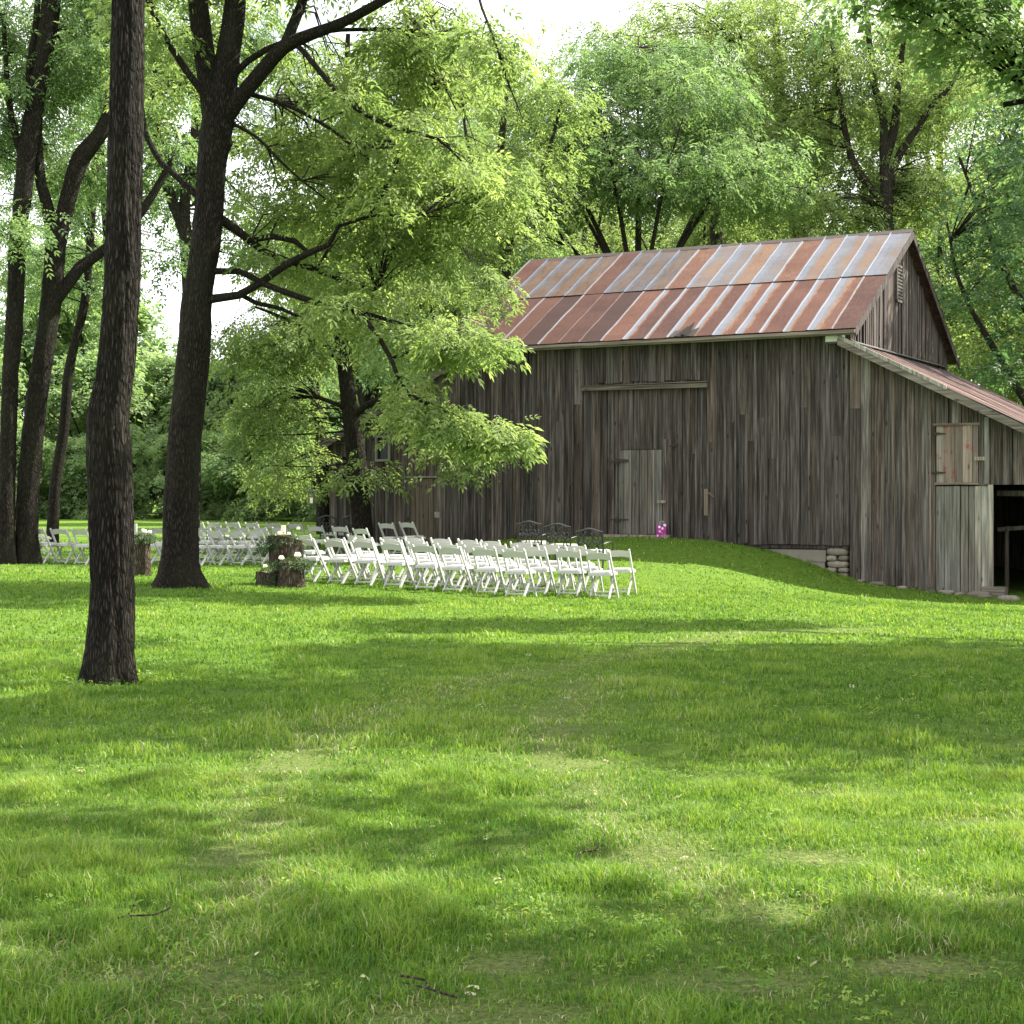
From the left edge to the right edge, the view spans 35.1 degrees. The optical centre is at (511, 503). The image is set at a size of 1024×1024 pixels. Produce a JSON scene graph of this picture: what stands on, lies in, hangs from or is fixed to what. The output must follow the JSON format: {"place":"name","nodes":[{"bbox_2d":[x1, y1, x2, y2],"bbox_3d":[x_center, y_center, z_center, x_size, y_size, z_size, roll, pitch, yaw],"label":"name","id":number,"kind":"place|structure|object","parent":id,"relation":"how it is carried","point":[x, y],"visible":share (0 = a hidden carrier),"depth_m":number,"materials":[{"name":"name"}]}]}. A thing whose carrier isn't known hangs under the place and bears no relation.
{"place":"outdoors","nodes":[
{"label":"outdoors","id":0,"kind":"place"},
{"bbox_2d":[0,501,1023,1023],"bbox_3d":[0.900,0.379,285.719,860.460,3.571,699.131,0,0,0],"label":"ground","id":1,"kind":"structure","parent":0,"point":[504,959],"depth_m":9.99,"materials":[{"name":"green plant"}]},
{"bbox_2d":[0,398,53,516],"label":"tree","id":2,"kind":"object","parent":1,"relation":"on","point":[19,425],"visible":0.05,"depth_m":89.17,"materials":[{"name":"green plant"}]},
{"bbox_2d":[0,354,71,491],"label":"tree","id":3,"kind":"object","parent":1,"relation":"on","point":[22,383],"visible":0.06,"depth_m":95.32,"materials":[{"name":"green plant"}]},
{"bbox_2d":[15,426,79,518],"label":"tree","id":4,"kind":"object","parent":1,"relation":"on","point":[48,451],"visible":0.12,"depth_m":87.88,"materials":[{"name":"green plant"}]},
{"bbox_2d":[38,527,58,563],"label":"folding chair","id":5,"kind":"object","parent":1,"relation":"on","point":[51,545],"visible":0.65,"depth_m":36.45,"materials":[{"name":"white plastic"}]},
{"bbox_2d":[0,0,110,563],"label":"tree","id":6,"kind":"object","parent":1,"relation":"on","point":[31,103],"visible":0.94,"depth_m":35.86,"materials":[{"name":"green plant"}]},
{"bbox_2d":[39,434,87,518],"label":"tree","id":7,"kind":"object","parent":1,"relation":"on","point":[75,483],"visible":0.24,"depth_m":88.19,"materials":[{"name":"green plant"}]},
{"bbox_2d":[50,528,78,563],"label":"folding chair","id":8,"kind":"object","parent":1,"relation":"on","point":[59,531],"visible":0.94,"depth_m":36.75,"materials":[{"name":"white plastic"}]},
{"bbox_2d":[0,6,146,542],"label":"tree","id":9,"kind":"object","parent":1,"relation":"on","point":[85,305],"visible":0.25,"depth_m":45.91,"materials":[{"name":"green plant"}]},
{"bbox_2d":[71,529,88,564],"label":"folding chair","id":10,"kind":"object","parent":1,"relation":"on","point":[80,532],"visible":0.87,"depth_m":36.44,"materials":[{"name":"white plastic"}]},
{"bbox_2d":[0,228,161,439],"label":"tree","id":11,"kind":"object","parent":1,"relation":"on","point":[66,325],"visible":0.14,"depth_m":100.55,"materials":[{"name":"green plant"}]},
{"bbox_2d":[42,345,163,517],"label":"tree","id":12,"kind":"object","parent":1,"relation":"on","point":[85,376],"visible":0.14,"depth_m":94.16,"materials":[{"name":"green plant"}]},
{"bbox_2d":[0,0,214,320],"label":"tree","id":13,"kind":"object","parent":1,"relation":"on","point":[76,234],"visible":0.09,"depth_m":55.73,"materials":[{"name":"green plant"}]},
{"bbox_2d":[77,0,144,685],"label":"tree","id":14,"kind":"object","parent":1,"relation":"on","point":[109,652],"visible":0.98,"depth_m":14.36,"materials":[{"name":"brown plant"}]},
{"bbox_2d":[0,0,222,563],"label":"tree","id":15,"kind":"object","parent":1,"relation":"on","point":[59,286],"visible":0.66,"depth_m":36.27,"materials":[{"name":"brown plant"}]},
{"bbox_2d":[61,424,162,519],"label":"tree","id":16,"kind":"object","parent":1,"relation":"on","point":[140,450],"visible":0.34,"depth_m":87.83,"materials":[{"name":"green plant"}]},
{"bbox_2d":[51,293,208,399],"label":"tree","id":17,"kind":"object","parent":1,"relation":"on","point":[147,343],"visible":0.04,"depth_m":109.59,"materials":[{"name":"green plant"}]},
{"bbox_2d":[134,535,150,575],"bbox_3d":[-7.311,1.038,32.008,0.396,0.844,0.382,0,0,-10],"label":"tree stump","id":18,"kind":"object","parent":1,"relation":"on","point":[142,559],"visible":0.79,"depth_m":31.85,"materials":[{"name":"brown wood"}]},
{"bbox_2d":[129,349,176,505],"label":"tree","id":19,"kind":"object","parent":1,"relation":"on","point":[161,369],"visible":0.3,"depth_m":98.58,"materials":[{"name":"green plant"}]},
{"bbox_2d":[134,434,231,518],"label":"tree","id":20,"kind":"object","parent":1,"relation":"on","point":[162,443],"visible":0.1,"depth_m":90.73,"materials":[{"name":"green plant"}]},
{"bbox_2d":[148,428,247,519],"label":"tree","id":21,"kind":"object","parent":1,"relation":"on","point":[207,511],"visible":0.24,"depth_m":85.98,"materials":[{"name":"green plant"}]},
{"bbox_2d":[67,0,338,539],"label":"tree","id":22,"kind":"object","parent":1,"relation":"on","point":[180,210],"visible":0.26,"depth_m":40.66,"materials":[{"name":"green plant"}]},
{"bbox_2d":[140,359,272,508],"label":"tree","id":23,"kind":"object","parent":1,"relation":"on","point":[210,411],"visible":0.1,"depth_m":95.80,"materials":[{"name":"green plant"}]},
{"bbox_2d":[207,530,234,564],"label":"folding chair","id":24,"kind":"object","parent":1,"relation":"on","point":[218,534],"visible":0.98,"depth_m":37.78,"materials":[{"name":"white plastic"}]},
{"bbox_2d":[156,336,315,516],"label":"tree","id":25,"kind":"object","parent":1,"relation":"on","point":[222,386],"visible":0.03,"depth_m":96.09,"materials":[{"name":"green plant"}]},
{"bbox_2d":[227,530,255,564],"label":"folding chair","id":26,"kind":"object","parent":1,"relation":"on","point":[241,534],"visible":0.99,"depth_m":37.88,"materials":[{"name":"white plastic"}]},
{"bbox_2d":[201,403,313,520],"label":"tree","id":27,"kind":"object","parent":1,"relation":"on","point":[211,470],"visible":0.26,"depth_m":83.42,"materials":[{"name":"green plant"}]},
{"bbox_2d":[248,530,268,564],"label":"folding chair","id":28,"kind":"object","parent":1,"relation":"on","point":[256,533],"visible":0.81,"depth_m":38.03,"materials":[{"name":"white plastic"}]},
{"bbox_2d":[255,571,278,585],"bbox_3d":[-4.328,1.340,28.794,0.465,0.274,0.486,0,0,-18],"label":"tree stump","id":29,"kind":"object","parent":1,"relation":"on","point":[264,576],"visible":0.8,"depth_m":28.61,"materials":[{"name":"brown wood"}]},
{"bbox_2d":[268,535,304,567],"bbox_3d":[-4.069,1.021,29.212,0.664,0.910,0.649,0,0,-43],"label":"tree stump","id":30,"kind":"object","parent":1,"relation":"on","point":[284,550],"visible":0.45,"depth_m":28.93,"materials":[{"name":"brown wood"}]},
{"bbox_2d":[255,527,309,555],"bbox_3d":[-4.153,0.697,29.084,0.950,0.551,0.774,0,0,-27],"label":"flower garland","id":31,"kind":"object","parent":30,"relation":"on","point":[266,547],"visible":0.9,"depth_m":29.01,"materials":[{"name":"green plant"}]},
{"bbox_2d":[277,562,305,587],"bbox_3d":[-3.904,1.262,28.649,0.522,0.464,0.530,0,0,15],"label":"tree stump","id":32,"kind":"object","parent":1,"relation":"on","point":[292,577],"visible":0.89,"depth_m":28.44,"materials":[{"name":"brown wood"}]},
{"bbox_2d":[269,552,320,573],"bbox_3d":[-3.855,1.065,28.619,0.918,0.409,0.672,0,0,13],"label":"flower garland","id":33,"kind":"object","parent":32,"relation":"on","point":[306,566],"visible":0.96,"depth_m":28.53,"materials":[{"name":"green plant"}]},
{"bbox_2d":[224,171,366,533],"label":"tree","id":34,"kind":"object","parent":1,"relation":"on","point":[324,509],"visible":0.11,"depth_m":43.38,"materials":[{"name":"green plant"}]},
{"bbox_2d":[244,391,360,521],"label":"tree","id":35,"kind":"object","parent":1,"relation":"on","point":[309,512],"visible":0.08,"depth_m":81.50,"materials":[{"name":"green plant"}]},
{"bbox_2d":[297,538,331,581],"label":"folding chair","id":36,"kind":"object","parent":1,"relation":"on","point":[312,542],"visible":0.67,"depth_m":29.98,"materials":[{"name":"white plastic"}]},
{"bbox_2d":[83,0,563,588],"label":"tree","id":37,"kind":"object","parent":1,"relation":"on","point":[415,54],"visible":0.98,"depth_m":28.32,"materials":[{"name":"green plant"}]},
{"bbox_2d":[211,222,442,494],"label":"tree","id":38,"kind":"object","parent":1,"relation":"on","point":[236,390],"visible":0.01,"depth_m":93.96,"materials":[{"name":"green plant"}]},
{"bbox_2d":[317,515,348,550],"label":"metal armchair","id":39,"kind":"object","parent":1,"relation":"on","point":[330,533],"visible":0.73,"depth_m":41.22,"materials":[{"name":"black metal"}]},
{"bbox_2d":[323,539,359,583],"bbox_3d":[-3.129,1.072,29.784,0.450,0.833,0.521,-1,-1,34],"label":"folding chair","id":40,"kind":"object","parent":1,"relation":"on","point":[341,544],"visible":0.92,"depth_m":29.69,"materials":[{"name":"white plastic"}]},
{"bbox_2d":[326,537,358,576],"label":"folding chair","id":41,"kind":"object","parent":1,"relation":"on","point":[342,555],"visible":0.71,"depth_m":30.76,"materials":[{"name":"white plastic"}]},
{"bbox_2d":[247,90,478,438],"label":"tree","id":42,"kind":"object","parent":1,"relation":"on","point":[362,399],"visible":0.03,"depth_m":77.63,"materials":[{"name":"green plant"}]},
{"bbox_2d":[202,24,531,538],"bbox_3d":[-3.700,-5.620,39.969,8.347,13.026,6.386,0,0,0],"label":"tree","id":43,"kind":"object","parent":1,"relation":"on","point":[357,478],"visible":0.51,"depth_m":39.26,"materials":[{"name":"green plant"}]},
{"bbox_2d":[352,540,385,585],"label":"folding chair","id":44,"kind":"object","parent":1,"relation":"on","point":[361,544],"visible":0.97,"depth_m":29.34,"materials":[{"name":"white plastic"}]},
{"bbox_2d":[353,538,386,580],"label":"folding chair","id":45,"kind":"object","parent":1,"relation":"on","point":[368,556],"visible":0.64,"depth_m":30.45,"materials":[{"name":"white plastic"}]},
{"bbox_2d":[380,542,415,587],"bbox_3d":[-2.046,1.103,29.129,0.450,0.833,0.521,0,1,30],"label":"folding chair","id":46,"kind":"object","parent":1,"relation":"on","point":[405,561],"visible":0.98,"depth_m":29.03,"materials":[{"name":"white plastic"}]},
{"bbox_2d":[382,539,414,583],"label":"folding chair","id":47,"kind":"object","parent":1,"relation":"on","point":[386,551],"visible":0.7,"depth_m":30.07,"materials":[{"name":"white plastic"}]},
{"bbox_2d":[261,17,549,395],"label":"tree","id":48,"kind":"object","parent":1,"relation":"on","point":[516,92],"depth_m":93.93,"materials":[{"name":"green plant"}]},
{"bbox_2d":[404,539,436,579],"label":"folding chair","id":49,"kind":"object","parent":1,"relation":"on","point":[421,557],"visible":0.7,"depth_m":30.83,"materials":[{"name":"white plastic"}]},
{"bbox_2d":[407,541,440,584],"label":"folding chair","id":50,"kind":"object","parent":1,"relation":"on","point":[431,560],"visible":0.73,"depth_m":29.75,"materials":[{"name":"white plastic"}]},
{"bbox_2d":[399,974,457,997],"bbox_3d":[-0.274,1.567,5.280,0.222,0.045,0.114,0,0,11],"label":"fallen twig","id":51,"kind":"object","parent":1,"relation":"on","point":[428,986],"visible":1,"depth_m":5.25,"materials":[{"name":"brown wood"}]},
{"bbox_2d":[412,544,446,589],"bbox_3d":[-1.459,1.131,28.757,0.450,0.833,0.521,0,1,26],"label":"folding chair","id":52,"kind":"object","parent":1,"relation":"on","point":[419,565],"visible":0.91,"depth_m":28.63,"materials":[{"name":"white plastic"}]},
{"bbox_2d":[436,543,468,587],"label":"folding chair","id":53,"kind":"object","parent":1,"relation":"on","point":[460,562],"visible":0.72,"depth_m":29.41,"materials":[{"name":"white plastic"}]},
{"bbox_2d":[438,546,473,592],"bbox_3d":[-0.970,1.154,28.436,0.450,0.833,0.521,-1,0,28],"label":"folding chair","id":54,"kind":"object","parent":1,"relation":"on","point":[448,550],"visible":0.96,"depth_m":28.32,"materials":[{"name":"white plastic"}]},
{"bbox_2d":[352,112,569,397],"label":"tree","id":55,"kind":"object","parent":1,"relation":"on","point":[386,376],"visible":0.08,"depth_m":69.66,"materials":[{"name":"green plant"}]},
{"bbox_2d":[460,541,493,583],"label":"folding chair","id":56,"kind":"object","parent":1,"relation":"on","point":[484,560],"visible":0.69,"depth_m":30.18,"materials":[{"name":"white plastic"}]},
{"bbox_2d":[463,545,496,590],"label":"folding chair","id":57,"kind":"object","parent":1,"relation":"on","point":[469,550],"visible":0.77,"depth_m":29.13,"materials":[{"name":"white plastic"}]},
{"bbox_2d":[472,548,505,594],"bbox_3d":[-0.393,1.177,28.102,0.450,0.833,0.521,-1,0,21],"label":"folding chair","id":58,"kind":"object","parent":1,"relation":"on","point":[485,552],"visible":0.97,"depth_m":27.96,"materials":[{"name":"white plastic"}]},
{"bbox_2d":[485,543,518,585],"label":"folding chair","id":59,"kind":"object","parent":1,"relation":"on","point":[509,562],"visible":0.59,"depth_m":29.89,"materials":[{"name":"white plastic"}]},
{"bbox_2d":[48,548,964,688],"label":"undergrowth","id":60,"kind":"object","parent":1,"relation":"on","point":[146,674],"visible":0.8,"depth_m":14.69,"materials":[{"name":"green plant"}]},
{"bbox_2d":[492,546,525,592],"bbox_3d":[-0.041,1.174,28.889,0.450,0.833,0.521,1,1,29],"label":"folding chair","id":61,"kind":"object","parent":1,"relation":"on","point":[517,566],"visible":0.64,"depth_m":28.77,"materials":[{"name":"white plastic"}]},
{"bbox_2d":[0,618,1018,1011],"bbox_3d":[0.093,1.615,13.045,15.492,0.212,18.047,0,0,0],"label":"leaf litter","id":62,"kind":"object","parent":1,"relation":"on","point":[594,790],"visible":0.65,"depth_m":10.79,"materials":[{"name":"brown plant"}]},
{"bbox_2d":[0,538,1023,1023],"bbox_3d":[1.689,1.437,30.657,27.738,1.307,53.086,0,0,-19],"label":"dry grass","id":63,"kind":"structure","parent":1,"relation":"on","point":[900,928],"depth_m":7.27,"materials":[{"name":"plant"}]},
{"bbox_2d":[0,649,1023,1023],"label":"clover weeds","id":64,"kind":"object","parent":1,"relation":"on","point":[696,905],"visible":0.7,"depth_m":6.42,"materials":[{"name":"green plant"}]},
{"bbox_2d":[412,26,614,288],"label":"tree","id":65,"kind":"object","parent":1,"relation":"on","point":[507,255],"visible":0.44,"depth_m":50.83,"materials":[{"name":"green plant"}]},
{"bbox_2d":[501,549,536,596],"bbox_3d":[0.126,1.200,27.782,0.450,0.833,0.521,0,0,25],"label":"folding chair","id":66,"kind":"object","parent":1,"relation":"on","point":[514,554],"visible":0.97,"depth_m":27.66,"materials":[{"name":"white plastic"}]},
{"bbox_2d":[510,541,540,583],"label":"folding chair","id":67,"kind":"object","parent":1,"relation":"on","point":[533,560],"visible":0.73,"depth_m":30.61,"materials":[{"name":"white plastic"}]},
{"bbox_2d":[516,545,546,589],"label":"folding chair","id":68,"kind":"object","parent":1,"relation":"on","point":[540,564],"visible":0.73,"depth_m":29.52,"materials":[{"name":"white plastic"}]},
{"bbox_2d":[516,520,549,560],"bbox_3d":[0.464,0.844,35.494,0.632,0.951,0.591,0,0,22],"label":"metal armchair","id":69,"kind":"object","parent":1,"relation":"on","point":[534,542],"visible":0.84,"depth_m":35.28,"materials":[{"name":"black metal"}]},
{"bbox_2d":[523,548,556,594],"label":"folding chair","id":70,"kind":"object","parent":1,"relation":"on","point":[542,553],"visible":0.8,"depth_m":28.39,"materials":[{"name":"white plastic"}]},
{"bbox_2d":[536,543,566,585],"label":"folding chair","id":71,"kind":"object","parent":1,"relation":"on","point":[561,562],"visible":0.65,"depth_m":30.27,"materials":[{"name":"white plastic"}]},
{"bbox_2d":[543,547,574,591],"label":"folding chair","id":72,"kind":"object","parent":1,"relation":"on","point":[552,551],"visible":0.7,"depth_m":29.17,"materials":[{"name":"white plastic"}]},
{"bbox_2d":[544,523,579,561],"bbox_3d":[1.068,0.885,34.494,0.632,0.951,0.591,0,0,24],"label":"metal armchair","id":73,"kind":"object","parent":1,"relation":"on","point":[559,536],"visible":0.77,"depth_m":34.29,"materials":[{"name":"black metal"}]},
{"bbox_2d":[555,549,586,596],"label":"folding chair","id":74,"kind":"object","parent":1,"relation":"on","point":[561,554],"visible":0.97,"depth_m":28.05,"materials":[{"name":"white plastic"}]},
{"bbox_2d":[485,110,662,298],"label":"tree","id":75,"kind":"object","parent":1,"relation":"on","point":[611,238],"visible":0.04,"depth_m":73.58,"materials":[{"name":"green plant"}]},
{"bbox_2d":[564,544,595,588],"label":"folding chair","id":76,"kind":"object","parent":1,"relation":"on","point":[572,564],"visible":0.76,"depth_m":29.99,"materials":[{"name":"white plastic"}]},
{"bbox_2d":[573,548,603,592],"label":"folding chair","id":77,"kind":"object","parent":1,"relation":"on","point":[583,551],"visible":0.71,"depth_m":28.85,"materials":[{"name":"white plastic"}]},
{"bbox_2d":[576,528,612,569],"bbox_3d":[1.682,0.965,32.995,0.632,0.951,0.591,0,0,26],"label":"metal armchair","id":78,"kind":"object","parent":1,"relation":"on","point":[587,544],"visible":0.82,"depth_m":32.77,"materials":[{"name":"black metal"}]},
{"bbox_2d":[585,551,618,598],"bbox_3d":[1.552,1.231,27.871,0.450,0.833,0.521,-1,0,20],"label":"folding chair","id":79,"kind":"object","parent":1,"relation":"on","point":[594,556],"visible":0.98,"depth_m":27.74,"materials":[{"name":"white plastic"}]},
{"bbox_2d":[524,180,681,260],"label":"tree","id":80,"kind":"object","parent":1,"relation":"on","point":[567,232],"visible":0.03,"depth_m":87.52,"materials":[{"name":"green plant"}]},
{"bbox_2d":[605,549,636,594],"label":"folding chair","id":81,"kind":"object","parent":1,"relation":"on","point":[618,553],"visible":0.89,"depth_m":28.52,"materials":[{"name":"white plastic"}]},
{"bbox_2d":[442,22,827,272],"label":"tree","id":82,"kind":"object","parent":1,"relation":"on","point":[643,175],"visible":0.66,"depth_m":55.19,"materials":[{"name":"green plant"}]},
{"bbox_2d":[491,0,797,244],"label":"tree","id":83,"kind":"object","parent":1,"relation":"on","point":[715,238],"visible":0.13,"depth_m":67.78,"materials":[{"name":"green plant"}]},
{"bbox_2d":[312,229,1023,593],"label":"barn","id":84,"kind":"structure","parent":1,"relation":"on","point":[806,399],"depth_m":38.45,"materials":[{"name":"wood"}]},
{"bbox_2d":[375,435,389,461],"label":"shed window","id":85,"kind":"structure","parent":84,"relation":"in","point":[384,454],"depth_m":42.21,"materials":[{"name":"grey glass"}]},
{"bbox_2d":[407,476,440,544],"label":"shed door","id":86,"kind":"structure","parent":84,"relation":"in","point":[427,514],"depth_m":41.60,"materials":[{"name":"brown wood"}]},
{"bbox_2d":[608,450,665,533],"bbox_3d":[2.991,-0.275,38.828,1.519,2.010,0.087,0,0,28],"label":"wicket door","id":87,"kind":"structure","parent":84,"relation":"in","point":[651,501],"depth_m":38.79,"materials":[{"name":"grey wood"}]},
{"bbox_2d":[580,381,713,539],"bbox_3d":[3.214,-0.960,38.678,3.447,3.800,0.173,0,0,28],"label":"wide door","id":88,"kind":"structure","parent":84,"relation":"in","point":[657,408],"depth_m":38.63,"materials":[{"name":"brown wood"}]},
{"bbox_2d":[895,264,903,303],"bbox_3d":[9.567,-5.420,40.039,0.055,0.920,0.600,0,0,28],"label":"gable vent","id":89,"kind":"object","parent":84,"relation":"in","point":[897,276],"depth_m":40.00,"materials":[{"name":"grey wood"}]},
{"bbox_2d":[601,172,791,250],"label":"tree","id":90,"kind":"object","parent":1,"relation":"on","point":[700,238],"visible":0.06,"depth_m":72.22,"materials":[{"name":"green plant"}]},
{"bbox_2d":[612,100,810,249],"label":"tree","id":91,"kind":"object","parent":1,"relation":"on","point":[659,229],"visible":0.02,"depth_m":88.01,"materials":[{"name":"green plant"}]},
{"bbox_2d":[597,0,848,244],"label":"tree","id":92,"kind":"object","parent":1,"relation":"on","point":[730,18],"visible":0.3,"depth_m":63.28,"materials":[{"name":"green plant"}]},
{"bbox_2d":[674,120,936,261],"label":"tree","id":93,"kind":"object","parent":1,"relation":"on","point":[807,215],"depth_m":77.59,"materials":[{"name":"green plant"}]},
{"bbox_2d":[725,0,1023,247],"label":"tree","id":94,"kind":"object","parent":1,"relation":"on","point":[886,195],"visible":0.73,"depth_m":60.07,"materials":[{"name":"green plant"}]},
{"bbox_2d":[803,0,1023,218],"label":"tree","id":95,"kind":"object","parent":1,"relation":"on","point":[998,29],"visible":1,"depth_m":23.95,"materials":[{"name":"green plant"}]},
{"bbox_2d":[809,52,1023,400],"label":"tree","id":96,"kind":"object","parent":1,"relation":"on","point":[932,270],"visible":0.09,"depth_m":70.92,"materials":[{"name":"green plant"}]},
{"bbox_2d":[811,12,1022,376],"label":"tree","id":97,"kind":"object","parent":1,"relation":"on","point":[974,165],"visible":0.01,"depth_m":81.53,"materials":[{"name":"green plant"}]},
{"bbox_2d":[915,78,1023,405],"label":"tree","id":98,"kind":"object","parent":1,"relation":"on","point":[1001,222],"visible":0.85,"depth_m":44.83,"materials":[{"name":"green plant"}]},
{"bbox_2d":[943,91,1023,387],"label":"tree","id":99,"kind":"object","parent":1,"relation":"on","point":[1014,137],"visible":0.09,"depth_m":80.08,"materials":[{"name":"green plant"}]},
{"bbox_2d":[947,191,1023,407],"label":"tree","id":100,"kind":"object","parent":1,"relation":"on","point":[965,357],"visible":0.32,"depth_m":56.98,"materials":[{"name":"green plant"}]},
{"bbox_2d":[982,586,1007,596],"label":"sill block","id":101,"kind":"structure","parent":1,"relation":"on","point":[995,591],"depth_m":34.73,"materials":[{"name":"grey stone"}]},
{"bbox_2d":[967,183,1023,406],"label":"tree","id":102,"kind":"object","parent":1,"relation":"on","point":[1007,250],"visible":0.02,"depth_m":66.11,"materials":[{"name":"green plant"}]},
{"bbox_2d":[0,0,1023,487],"label":"sky","id":103,"kind":"structure","parent":0,"point":[566,9],"materials":[{"name":"white"}]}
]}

